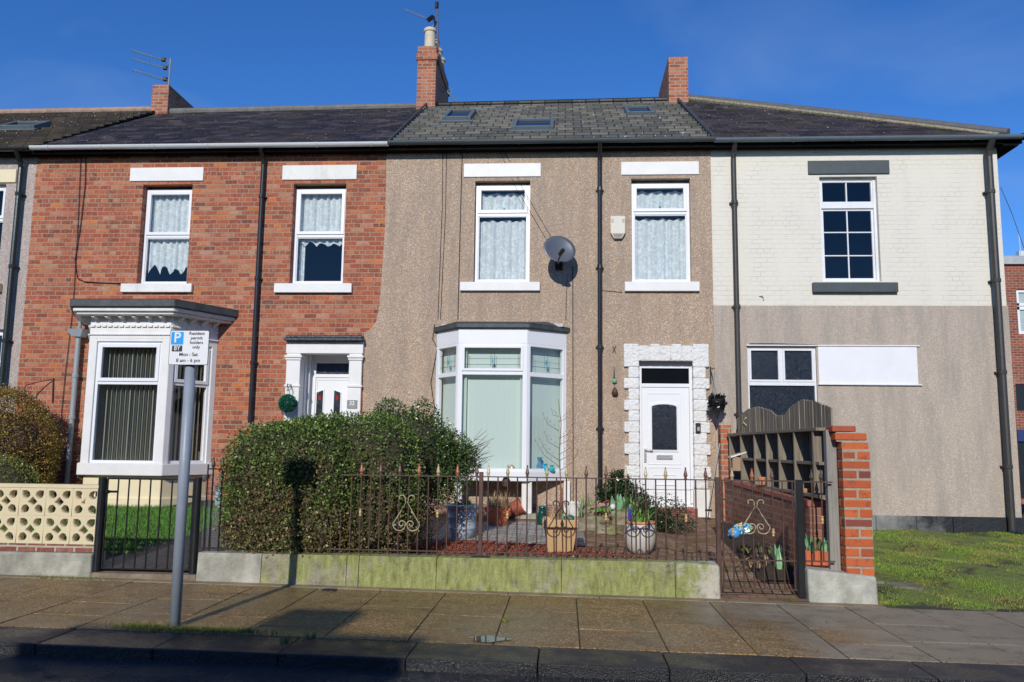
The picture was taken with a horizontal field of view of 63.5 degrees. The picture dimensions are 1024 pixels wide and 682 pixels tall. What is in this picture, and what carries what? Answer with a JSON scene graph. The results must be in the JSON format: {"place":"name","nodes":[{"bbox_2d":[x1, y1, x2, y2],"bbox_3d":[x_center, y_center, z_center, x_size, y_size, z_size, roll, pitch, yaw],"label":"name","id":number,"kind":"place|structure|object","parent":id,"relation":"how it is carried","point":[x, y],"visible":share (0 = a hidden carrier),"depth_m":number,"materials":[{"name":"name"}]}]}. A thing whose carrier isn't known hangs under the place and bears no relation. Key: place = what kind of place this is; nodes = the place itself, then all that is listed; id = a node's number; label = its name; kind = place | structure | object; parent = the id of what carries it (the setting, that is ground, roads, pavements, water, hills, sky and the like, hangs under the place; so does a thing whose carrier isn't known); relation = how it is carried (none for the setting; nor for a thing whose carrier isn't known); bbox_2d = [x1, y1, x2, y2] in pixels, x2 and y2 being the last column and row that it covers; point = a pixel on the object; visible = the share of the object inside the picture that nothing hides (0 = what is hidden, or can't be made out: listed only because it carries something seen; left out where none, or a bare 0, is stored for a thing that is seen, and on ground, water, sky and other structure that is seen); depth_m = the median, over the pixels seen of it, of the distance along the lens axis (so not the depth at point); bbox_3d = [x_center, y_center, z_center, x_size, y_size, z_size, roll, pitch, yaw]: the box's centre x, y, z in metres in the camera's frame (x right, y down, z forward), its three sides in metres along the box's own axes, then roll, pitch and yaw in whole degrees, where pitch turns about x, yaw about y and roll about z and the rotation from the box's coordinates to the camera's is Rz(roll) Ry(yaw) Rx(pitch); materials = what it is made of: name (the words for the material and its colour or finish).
{"place":"outdoors","nodes":[
{"label":"outdoors","id":0,"kind":"place"},
{"bbox_2d":[0,499,243,570],"bbox_3d":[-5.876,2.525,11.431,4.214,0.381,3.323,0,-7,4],"label":"lawn","id":1,"kind":"structure","parent":0,"point":[164,514],"depth_m":11.46,"materials":[{"name":"green plant"}]},
{"bbox_2d":[0,453,43,510],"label":"bush","id":2,"kind":"object","parent":1,"relation":"on","point":[11,472],"visible":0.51,"depth_m":11.42,"materials":[{"name":"green plant"}]},
{"bbox_2d":[0,383,66,502],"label":"golden shrub","id":3,"kind":"object","parent":1,"relation":"on","point":[20,437],"visible":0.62,"depth_m":12.93,"materials":[{"name":"green plant"}]},
{"bbox_2d":[215,485,222,504],"bbox_3d":[-4.504,2.371,12.707,0.116,0.300,0.116,0,-7,4],"label":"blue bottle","id":4,"kind":"object","parent":1,"relation":"on","point":[216,497],"visible":0.26,"depth_m":12.65,"materials":[{"name":"glass"}]},
{"bbox_2d":[105,519,236,568],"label":"damp path","id":5,"kind":"structure","parent":0,"point":[151,558],"depth_m":9.68,"materials":[{"name":"grey concrete"}]},
{"bbox_2d":[0,654,668,681],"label":"road","id":6,"kind":"structure","parent":0,"point":[22,668],"depth_m":5.68,"materials":[{"name":"black asphalt"}]},
{"bbox_2d":[429,520,584,545],"bbox_3d":[-0.014,2.666,11.554,2.030,0.130,1.850,0,-7,4],"label":"paved patch","id":7,"kind":"object","parent":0,"point":[531,534],"visible":0.41,"depth_m":11.37,"materials":[{"name":"grey stone"}]},
{"bbox_2d":[446,495,478,538],"bbox_3d":[-0.665,2.360,11.125,0.453,0.583,0.453,0,-7,4],"label":"blue barrel planter","id":8,"kind":"object","parent":7,"relation":"on","point":[461,519],"visible":0.78,"depth_m":10.97,"materials":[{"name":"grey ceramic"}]},
{"bbox_2d":[483,490,513,525],"bbox_3d":[-0.182,2.461,12.246,0.600,0.533,0.527,-2,-8,19],"label":"terracotta pot","id":9,"kind":"object","parent":7,"relation":"on","point":[492,512],"visible":0.78,"depth_m":12.08,"materials":[{"name":"ceramic"}]},
{"bbox_2d":[537,506,545,524],"bbox_3d":[0.448,2.581,12.223,0.206,0.275,0.206,0,-7,4],"label":"green ribbed jar","id":10,"kind":"object","parent":7,"relation":"on","point":[541,513],"visible":0.71,"depth_m":12.17,"materials":[{"name":"ceramic"}]},
{"bbox_2d":[0,577,1023,665],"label":"pavement","id":11,"kind":"structure","parent":0,"point":[783,630],"depth_m":7.20,"materials":[{"name":"grey concrete"}]},
{"bbox_2d":[0,483,105,576],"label":"screen block wall","id":12,"kind":"structure","parent":11,"relation":"on","point":[58,554],"depth_m":9.02,"materials":[{"name":"beige paint"}]},
{"bbox_2d":[91,477,201,573],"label":"black gate","id":13,"kind":"structure","parent":12,"relation":"attached to","point":[100,512],"depth_m":8.98,"materials":[{"name":"metal"}]},
{"bbox_2d":[91,569,195,580],"bbox_3d":[-3.975,2.557,8.973,1.250,0.100,0.280,0,-7,4],"label":"stone step","id":14,"kind":"object","parent":11,"relation":"on","point":[142,574],"visible":0.34,"depth_m":8.86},
{"bbox_2d":[168,330,209,626],"bbox_3d":[-2.691,1.121,6.781,0.336,2.426,0.112,0,-7,4],"label":"parking sign","id":15,"kind":"object","parent":11,"relation":"on","point":[189,349],"visible":1,"depth_m":6.80,"materials":[{"name":"grey metal"}]},
{"bbox_2d":[321,588,336,590],"bbox_3d":[-1.862,2.536,8.437,0.140,0.016,0.100,0,-7,4],"label":"stop tap cover","id":16,"kind":"object","parent":11,"relation":"on","point":[329,589],"visible":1,"depth_m":8.40,"materials":[{"name":"grey metal"}]},
{"bbox_2d":[18,574,798,643],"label":"weeds","id":17,"kind":"object","parent":11,"relation":"on","point":[141,626],"visible":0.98,"depth_m":6.54,"materials":[{"name":"green plant"}]},
{"bbox_2d":[0,574,886,607],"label":"pavement edging","id":18,"kind":"object","parent":11,"relation":"on","point":[486,592],"visible":0.45,"depth_m":8.51,"materials":[{"name":"grey concrete"}]},
{"bbox_2d":[720,594,809,601],"bbox_3d":[2.582,2.638,8.490,0.900,0.018,0.200,0,-7,4],"label":"gate threshold","id":19,"kind":"object","parent":18,"relation":"on","point":[760,597],"visible":0.94,"depth_m":8.50,"materials":[{"name":"concrete"}]},
{"bbox_2d":[715,468,797,594],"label":"garden gate","id":20,"kind":"structure","parent":19,"relation":"on","point":[718,519],"depth_m":8.61,"materials":[{"name":"brown metal"}]},
{"bbox_2d":[196,549,719,598],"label":"stone wall","id":21,"kind":"structure","parent":11,"relation":"on","point":[680,578],"depth_m":8.63,"materials":[{"name":"grey stone"}]},
{"bbox_2d":[198,457,224,550],"bbox_3d":[-3.269,1.771,9.011,0.267,1.005,0.044,0,-7,4],"label":"black railing","id":22,"kind":"object","parent":21,"relation":"on","point":[209,529],"visible":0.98,"depth_m":9.01,"materials":[{"name":"metal"}]},
{"bbox_2d":[301,463,716,560],"bbox_3d":[-0.051,1.807,8.802,4.424,0.968,0.100,0,-7,4],"label":"metal railing","id":23,"kind":"object","parent":21,"relation":"on","point":[481,476],"visible":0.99,"depth_m":8.78,"materials":[{"name":"brown metal"}]},
{"bbox_2d":[502,478,510,488],"bbox_3d":[-0.063,1.527,8.900,0.097,0.130,0.097,0,-7,4],"label":"rusty ornament","id":24,"kind":"object","parent":23,"relation":"hanging from","point":[504,482],"visible":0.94,"depth_m":8.87,"materials":[{"name":"brown metal"}]},
{"bbox_2d":[469,635,512,641],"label":"puddle","id":25,"kind":"object","parent":11,"relation":"on","point":[486,638],"visible":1,"depth_m":6.47,"materials":[{"name":"grey liquid"}]},
{"bbox_2d":[805,426,877,603],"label":"brick pier","id":26,"kind":"structure","parent":11,"relation":"on","point":[853,581],"depth_m":8.48,"materials":[{"name":"brick"}]},
{"bbox_2d":[794,469,835,601],"bbox_3d":[3.145,2.038,8.569,0.386,1.399,0.075,0,-7,4],"label":"side railing","id":27,"kind":"object","parent":26,"relation":"on","point":[800,533],"visible":0.97,"depth_m":8.56,"materials":[{"name":"black metal"}]},
{"bbox_2d":[0,0,1023,255],"label":"sky","id":28,"kind":"structure","parent":0,"point":[960,61],"materials":[{"name":"blue"}]},
{"bbox_2d":[360,512,796,595],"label":"garden path","id":29,"kind":"structure","parent":0,"point":[691,544],"depth_m":10.69,"materials":[{"name":"brick"}]},
{"bbox_2d":[212,409,427,557],"bbox_3d":[-2.122,1.629,9.538,2.331,1.724,1.601,0,-7,4],"label":"clipped hedge","id":30,"kind":"object","parent":29,"relation":"on","point":[277,475],"visible":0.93,"depth_m":9.02,"materials":[{"name":"green plant"}]},
{"bbox_2d":[369,396,493,544],"bbox_3d":[-1.249,1.611,10.325,1.810,1.858,1.375,7,-10,-41],"label":"dark shrub","id":31,"kind":"object","parent":29,"relation":"on","point":[444,451],"visible":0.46,"depth_m":10.22,"materials":[{"name":"green plant"}]},
{"bbox_2d":[509,497,525,518],"bbox_3d":[0.048,2.587,12.839,0.350,0.335,0.290,0,-7,4],"label":"tipped pot","id":32,"kind":"object","parent":29,"relation":"on","point":[513,511],"visible":0.62,"depth_m":12.74,"materials":[{"name":"ceramic"}]},
{"bbox_2d":[390,538,654,577],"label":"red chippings","id":33,"kind":"object","parent":29,"relation":"on","point":[433,546],"visible":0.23,"depth_m":10.22,"materials":[{"name":"gravel"}]},
{"bbox_2d":[535,399,578,552],"bbox_3d":[0.558,1.668,10.344,0.558,1.876,0.442,0,-7,4],"label":"beige planter","id":34,"kind":"object","parent":33,"relation":"on","point":[561,538],"visible":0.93,"depth_m":10.07,"materials":[{"name":"ceramic"}]},
{"bbox_2d":[564,501,581,516],"bbox_3d":[0.982,2.675,13.185,0.308,0.225,0.300,0,-7,4],"label":"white bucket","id":35,"kind":"object","parent":29,"relation":"on","point":[571,508],"visible":0.64,"depth_m":13.07,"materials":[{"name":"plastic"}]},
{"bbox_2d":[571,493,594,516],"bbox_3d":[1.135,2.575,12.998,0.467,0.359,0.384,0,-7,4],"label":"daffodil clump","id":36,"kind":"object","parent":29,"relation":"on","point":[582,503],"visible":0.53,"depth_m":12.97,"materials":[{"name":"green plant"}]},
{"bbox_2d":[577,517,601,532],"bbox_3d":[1.095,2.631,11.709,0.407,0.275,0.292,0,-7,4],"label":"rock","id":37,"kind":"object","parent":29,"relation":"on","point":[590,525],"visible":0.49,"depth_m":11.60,"materials":[{"name":"stone"}]},
{"bbox_2d":[582,504,610,521],"bbox_3d":[1.294,2.670,12.635,0.440,0.376,0.352,0,-7,4],"label":"rock","id":38,"kind":"object","parent":29,"relation":"on","point":[601,514],"visible":0.46,"depth_m":12.54,"materials":[{"name":"stone"}]},
{"bbox_2d":[588,500,613,511],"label":"pink flowers","id":39,"kind":"object","parent":38,"relation":"on","point":[601,508],"visible":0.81,"depth_m":12.45,"materials":[{"name":"green plant"}]},
{"bbox_2d":[594,524,622,535],"bbox_3d":[1.341,2.647,11.519,0.313,0.193,0.295,-6,-10,44],"label":"rock","id":40,"kind":"object","parent":29,"relation":"on","point":[610,530],"visible":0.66,"depth_m":11.46,"materials":[{"name":"stone"}]},
{"bbox_2d":[610,509,631,524],"bbox_3d":[1.678,2.668,12.397,0.403,0.296,0.266,0,-7,4],"label":"rock","id":41,"kind":"object","parent":29,"relation":"on","point":[621,517],"visible":0.32,"depth_m":12.30,"materials":[{"name":"stone"}]},
{"bbox_2d":[594,469,650,506],"bbox_3d":[1.771,2.431,13.296,0.937,0.770,0.647,0,-7,4],"label":"tall holly bush","id":42,"kind":"object","parent":29,"relation":"on","point":[611,487],"visible":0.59,"depth_m":13.18,"materials":[{"name":"green plant"}]},
{"bbox_2d":[610,493,640,513],"bbox_3d":[1.750,2.481,12.636,0.523,0.315,0.528,0,-7,4],"label":"tulip clump","id":43,"kind":"object","parent":29,"relation":"on","point":[620,503],"visible":0.57,"depth_m":12.52,"materials":[{"name":"green plant"}]},
{"bbox_2d":[624,506,654,554],"bbox_3d":[1.571,2.313,10.142,0.456,0.569,0.443,0,-7,4],"label":"pale urn planter","id":44,"kind":"object","parent":29,"relation":"on","point":[640,538],"visible":0.83,"depth_m":9.99,"materials":[{"name":"white ceramic"}]},
{"bbox_2d":[629,494,697,532],"bbox_3d":[2.175,2.468,11.894,0.994,0.563,0.821,0,-7,4],"label":"dark bush","id":45,"kind":"object","parent":29,"relation":"on","point":[661,522],"visible":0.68,"depth_m":11.73,"materials":[{"name":"green plant"}]},
{"bbox_2d":[711,522,793,583],"bbox_3d":[3.062,2.672,10.677,0.420,0.424,3.200,0,-7,4],"label":"soil bed","id":46,"kind":"object","parent":29,"relation":"on","point":[769,569],"visible":0.51,"depth_m":9.82,"materials":[{"name":"brown soil"}]},
{"bbox_2d":[728,522,751,537],"bbox_3d":[3.066,2.590,11.265,0.405,0.244,0.279,6,-9,-36],"label":"foil balloon toy","id":47,"kind":"object","parent":46,"relation":"on","point":[738,529],"visible":0.55,"depth_m":11.21,"materials":[{"name":"blue plastic"}]},
{"bbox_2d":[740,542,772,553],"bbox_3d":[3.040,2.554,10.223,0.441,0.103,0.414,0,-7,4],"label":"ivy heap","id":48,"kind":"object","parent":46,"relation":"on","point":[757,548],"visible":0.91,"depth_m":10.15,"materials":[{"name":"green plant"}]},
{"bbox_2d":[745,544,786,569],"bbox_3d":[2.937,2.463,9.608,0.499,0.277,0.589,-1,-8,16],"label":"iris clump","id":49,"kind":"object","parent":46,"relation":"on","point":[779,565],"visible":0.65,"depth_m":9.38,"materials":[{"name":"green plant"}]},
{"bbox_2d":[718,425,826,565],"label":"garden brick wall","id":50,"kind":"structure","parent":29,"relation":"on","point":[723,454],"depth_m":10.59,"materials":[{"name":"red brick"}]},
{"bbox_2d":[707,434,720,510],"bbox_3d":[3.163,2.042,12.899,0.458,1.190,0.099,7,-10,-41],"label":"litter picker","id":51,"kind":"object","parent":50,"relation":"on","point":[708,509],"visible":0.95,"depth_m":12.89,"materials":[{"name":"grey paint"}]},
{"bbox_2d":[757,477,765,484],"bbox_3d":[3.287,1.838,10.866,0.121,0.100,0.124,0,-7,4],"label":"clay pot","id":52,"kind":"object","parent":50,"relation":"on","point":[762,478],"visible":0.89,"depth_m":10.82,"materials":[{"name":"orange ceramic"}]},
{"bbox_2d":[727,399,840,570],"bbox_3d":[3.408,1.739,10.801,0.196,1.862,4.258,0,-7,2],"label":"wooden fence","id":53,"kind":"object","parent":50,"relation":"on","point":[794,442],"visible":0.79,"depth_m":9.94,"materials":[{"name":"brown wood"}]},
{"bbox_2d":[728,451,747,470],"bbox_3d":[3.339,1.763,12.186,0.260,0.440,0.210,0,-7,4],"label":"nesting box","id":54,"kind":"object","parent":53,"relation":"attached to","point":[735,463],"visible":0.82,"depth_m":12.11,"materials":[{"name":"brown wood"}]},
{"bbox_2d":[803,488,810,497],"bbox_3d":[3.345,1.727,9.400,0.121,0.100,0.124,0,-7,4],"label":"clay pot","id":55,"kind":"object","parent":50,"relation":"on","point":[806,489],"visible":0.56,"depth_m":9.36,"materials":[{"name":"orange ceramic"}]},
{"bbox_2d":[795,533,827,588],"bbox_3d":[3.232,2.405,8.749,0.400,0.718,0.280,0,-7,4],"label":"terracotta trough","id":56,"kind":"object","parent":29,"relation":"on","point":[809,551],"visible":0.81,"depth_m":8.69,"materials":[{"name":"ceramic"}]},
{"bbox_2d":[561,504,1023,594],"bbox_3d":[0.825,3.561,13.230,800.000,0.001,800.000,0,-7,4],"label":"ground","id":57,"kind":"structure","parent":0,"point":[1022,508],"depth_m":24.89,"materials":[{"name":"grey concrete"}]},
{"bbox_2d":[0,106,154,412],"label":"tiled roof house","id":58,"kind":"structure","parent":57,"relation":"on","point":[21,130],"depth_m":14.62,"materials":[{"name":"paint"}]},
{"bbox_2d":[0,330,2,359],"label":"window","id":59,"kind":"structure","parent":58,"relation":"in","point":[1,331],"depth_m":14.40,"materials":[{"name":"white plastic"}]},
{"bbox_2d":[0,186,5,222],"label":"window","id":60,"kind":"structure","parent":58,"relation":"in","point":[2,188],"depth_m":14.71,"materials":[{"name":"white plastic"}]},
{"bbox_2d":[15,26,449,506],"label":"brick house","id":61,"kind":"structure","parent":57,"relation":"on","point":[250,239],"depth_m":14.25,"materials":[{"name":"brick"}]},
{"bbox_2d":[131,50,170,84],"bbox_3d":[-8.345,-6.300,19.111,0.982,0.941,0.080,0,-7,4],"label":"rooftop aerial","id":62,"kind":"object","parent":61,"relation":"on","point":[164,67],"visible":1,"depth_m":19.09,"materials":[{"name":"metal"}]},
{"bbox_2d":[70,299,238,506],"bbox_3d":[-6.154,1.029,13.456,2.902,3.510,1.156,0,-7,4],"label":"bay window","id":63,"kind":"structure","parent":61,"relation":"in","point":[127,324],"depth_m":13.32,"materials":[{"name":"white paint"}]},
{"bbox_2d":[140,189,191,283],"bbox_3d":[-6.018,-1.809,14.540,0.887,1.731,0.156,0,-7,4],"label":"window","id":64,"kind":"structure","parent":61,"relation":"in","point":[168,211],"depth_m":14.57,"materials":[{"name":"white plastic"}]},
{"bbox_2d":[278,384,296,412],"bbox_3d":[-3.679,0.937,13.586,0.321,0.504,0.350,0,-7,4],"label":"topiary ball","id":65,"kind":"object","parent":61,"relation":"hanging from","point":[287,403],"visible":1,"depth_m":13.48,"materials":[{"name":"green plastic"}]},
{"bbox_2d":[292,188,345,282],"bbox_3d":[-3.315,-1.795,14.395,0.923,1.718,0.209,0,-7,4],"label":"window","id":66,"kind":"structure","parent":61,"relation":"in","point":[319,213],"depth_m":14.43,"materials":[{"name":"white plastic"}]},
{"bbox_2d":[310,355,348,418],"bbox_3d":[-3.090,1.549,14.196,0.762,2.641,0.086,0,-7,4],"label":"door","id":67,"kind":"structure","parent":61,"relation":"in","point":[330,373],"depth_m":14.28,"materials":[{"name":"white plastic"}]},
{"bbox_2d":[404,1,439,65],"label":"rooftop aerial","id":68,"kind":"object","parent":61,"relation":"attached to","point":[430,18],"visible":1,"depth_m":18.70,"materials":[{"name":"grey metal"}]},
{"bbox_2d":[441,86,456,101],"bbox_3d":[-1.454,-5.701,19.207,0.469,0.452,0.070,0,-7,4],"label":"rooftop aerial","id":69,"kind":"object","parent":61,"relation":"attached to","point":[448,93],"visible":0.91,"depth_m":19.20,"materials":[{"name":"metal"}]},
{"bbox_2d":[0,626,1023,681],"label":"kerb","id":70,"kind":"structure","parent":57,"relation":"on","point":[463,658],"depth_m":5.93,"materials":[{"name":"concrete"}]},
{"bbox_2d":[363,57,716,518],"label":"pebbledash house","id":71,"kind":"structure","parent":57,"relation":"on","point":[497,326],"depth_m":13.80,"materials":[{"name":"paint"}]},
{"bbox_2d":[433,321,569,518],"bbox_3d":[-0.208,1.263,13.341,2.297,3.260,0.728,0,-7,4],"label":"bay window","id":72,"kind":"structure","parent":71,"relation":"in","point":[500,378],"depth_m":13.24,"materials":[{"name":"white plastic"}]},
{"bbox_2d":[474,185,529,281],"bbox_3d":[-0.158,-1.814,14.146,0.941,1.726,0.164,0,-7,4],"label":"window","id":73,"kind":"structure","parent":71,"relation":"in","point":[502,248],"depth_m":14.16,"materials":[{"name":"white plastic"}]},
{"bbox_2d":[536,457,542,468],"bbox_3d":[0.441,1.965,13.186,0.106,0.220,0.106,0,-7,4],"label":"window ornament","id":74,"kind":"object","parent":71,"relation":"in","point":[539,465],"depth_m":13.16,"materials":[{"name":"blue glass"}]},
{"bbox_2d":[549,465,554,470],"bbox_3d":[0.634,2.026,13.166,0.106,0.100,0.106,0,-7,4],"label":"window ornament","id":75,"kind":"object","parent":71,"relation":"in","point":[551,468],"depth_m":13.13,"materials":[{"name":"teal glass"}]},
{"bbox_2d":[544,236,575,269],"bbox_3d":[0.789,-1.475,13.451,0.443,0.499,0.786,-2,-8,23],"label":"satellite dish","id":76,"kind":"object","parent":71,"relation":"attached to","point":[558,250],"visible":1,"depth_m":13.45,"materials":[{"name":"grey metal"}]},
{"bbox_2d":[612,370,617,395],"bbox_3d":[1.677,0.653,13.488,0.106,0.488,0.106,0,-7,4],"label":"wind chime","id":77,"kind":"object","parent":71,"relation":"hanging from","point":[614,390],"visible":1,"depth_m":13.45,"materials":[{"name":"black paint"}]},
{"bbox_2d":[610,216,624,238],"bbox_3d":[1.768,-1.896,13.818,0.249,0.388,0.072,0,-7,4],"label":"alarm box","id":78,"kind":"object","parent":71,"relation":"attached to","point":[617,227],"visible":1,"depth_m":13.79,"materials":[{"name":"plastic"}]},
{"bbox_2d":[631,183,689,281],"bbox_3d":[2.500,-1.810,13.978,0.980,1.743,0.164,0,-7,4],"label":"window","id":79,"kind":"structure","parent":71,"relation":"in","point":[660,248],"depth_m":13.99,"materials":[{"name":"white plastic"}]},
{"bbox_2d":[638,362,693,506],"bbox_3d":[2.511,1.509,13.498,0.893,2.354,0.140,0,-7,4],"label":"door","id":80,"kind":"structure","parent":71,"relation":"in","point":[666,433],"depth_m":13.50,"materials":[{"name":"white plastic"}]},
{"bbox_2d":[695,423,700,432],"bbox_3d":[2.990,1.397,13.279,0.080,0.160,0.042,0,-7,4],"label":"door bell","id":81,"kind":"object","parent":71,"relation":"attached to","point":[698,427],"depth_m":13.27,"materials":[{"name":"black paint"}]},
{"bbox_2d":[707,367,727,418],"bbox_3d":[3.252,0.818,13.170,0.331,0.866,0.481,0,-7,4],"label":"hanging basket","id":82,"kind":"object","parent":71,"relation":"attached to","point":[716,403],"visible":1,"depth_m":13.01,"materials":[{"name":"black wicker"}]},
{"bbox_2d":[1003,233,1023,503],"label":"brick office building","id":83,"kind":"structure","parent":57,"relation":"on","point":[1014,274],"depth_m":24.93,"materials":[{"name":"red brick"}]},
{"bbox_2d":[1016,290,1023,333],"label":"window","id":84,"kind":"structure","parent":83,"relation":"in","point":[1019,293],"depth_m":25.08,"materials":[{"name":"white plastic"}]},
{"bbox_2d":[1017,441,1023,498],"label":"door","id":85,"kind":"structure","parent":83,"relation":"in","point":[1020,443],"depth_m":24.49,"materials":[{"name":"black paint"}]},
{"bbox_2d":[873,528,1023,612],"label":"turf ground","id":86,"kind":"structure","parent":0,"point":[972,569],"depth_m":10.03,"materials":[{"name":"plant"}]},
{"bbox_2d":[684,94,1023,534],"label":"corner house","id":87,"kind":"structure","parent":86,"relation":"on","point":[858,272],"depth_m":13.46,"materials":[{"name":"beige paint"}]},
{"bbox_2d":[747,347,816,415],"bbox_3d":[4.375,0.724,13.425,1.096,1.261,0.090,0,-7,4],"label":"window","id":88,"kind":"structure","parent":87,"relation":"in","point":[778,377],"depth_m":13.43,"materials":[{"name":"white paint"}]},
{"bbox_2d":[819,178,878,280],"bbox_3d":[5.576,-1.838,13.744,0.935,1.773,0.080,0,-7,4],"label":"window","id":89,"kind":"structure","parent":87,"relation":"in","point":[845,206],"depth_m":13.74,"materials":[{"name":"white paint"}]},
{"bbox_2d":[1000,187,1023,247],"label":"overhead cable","id":90,"kind":"object","parent":87,"relation":"attached to","point":[1013,217],"visible":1,"depth_m":22.40,"materials":[{"name":"black plastic"}]},
{"bbox_2d":[884,582,923,590],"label":"stone slab","id":91,"kind":"structure","parent":86,"relation":"on","point":[913,586],"depth_m":9.18,"materials":[{"name":"grey stone"}]}
]}

